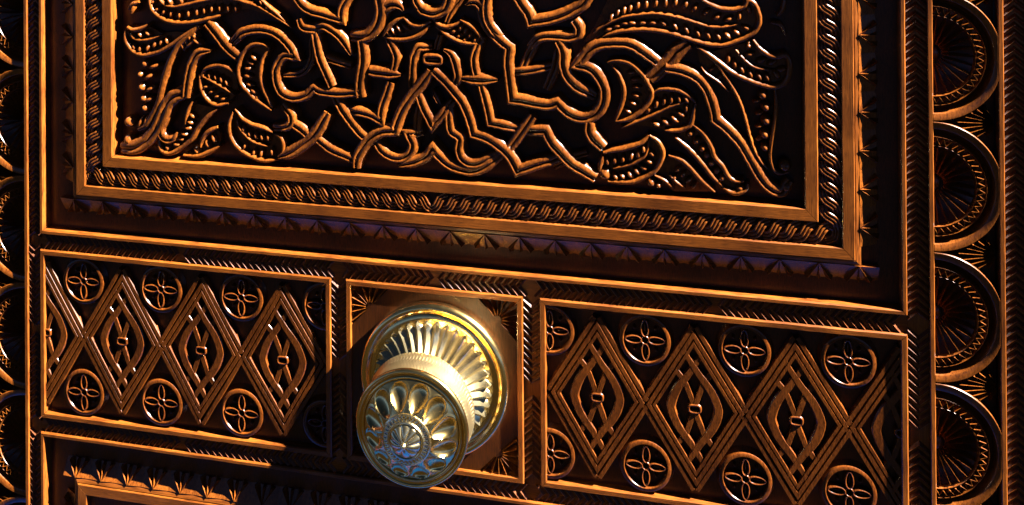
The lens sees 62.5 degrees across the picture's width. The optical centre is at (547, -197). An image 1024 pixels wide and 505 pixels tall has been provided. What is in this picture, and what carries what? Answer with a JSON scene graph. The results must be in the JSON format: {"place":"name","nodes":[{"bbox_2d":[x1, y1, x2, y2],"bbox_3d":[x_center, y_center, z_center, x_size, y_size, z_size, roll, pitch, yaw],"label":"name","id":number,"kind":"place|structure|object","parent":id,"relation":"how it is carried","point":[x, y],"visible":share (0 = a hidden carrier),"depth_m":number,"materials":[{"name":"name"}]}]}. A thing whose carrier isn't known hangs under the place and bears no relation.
{"place":"outdoors","nodes":[
{"label":"outdoors","id":0,"kind":"place"},
{"label":"ground","id":1,"kind":"structure","parent":0,"visible":0},
{"bbox_2d":[0,0,25,504],"bbox_3d":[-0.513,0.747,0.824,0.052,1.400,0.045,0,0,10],"label":"carved door post","id":2,"kind":"object","parent":1,"relation":"on","point":[12,378],"visible":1,"depth_m":0.80,"materials":[{"name":"brown wood"}]},
{"bbox_2d":[23,0,936,504],"bbox_3d":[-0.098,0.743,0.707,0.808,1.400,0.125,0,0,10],"label":"carved door","id":3,"kind":"structure","parent":1,"relation":"on","point":[479,252],"depth_m":0.72,"materials":[{"name":"brown wood"}]},
{"bbox_2d":[932,0,1007,504],"bbox_3d":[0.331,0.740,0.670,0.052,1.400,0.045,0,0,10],"label":"carved door post","id":4,"kind":"object","parent":1,"relation":"on","point":[970,301],"visible":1,"depth_m":0.65,"materials":[{"name":"brown wood"}]},
{"bbox_2d":[993,0,1023,504],"bbox_3d":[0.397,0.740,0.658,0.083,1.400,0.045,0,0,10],"label":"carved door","id":5,"kind":"structure","parent":4,"relation":"attached to","point":[1013,27],"depth_m":0.65,"materials":[{"name":"brown wood"}]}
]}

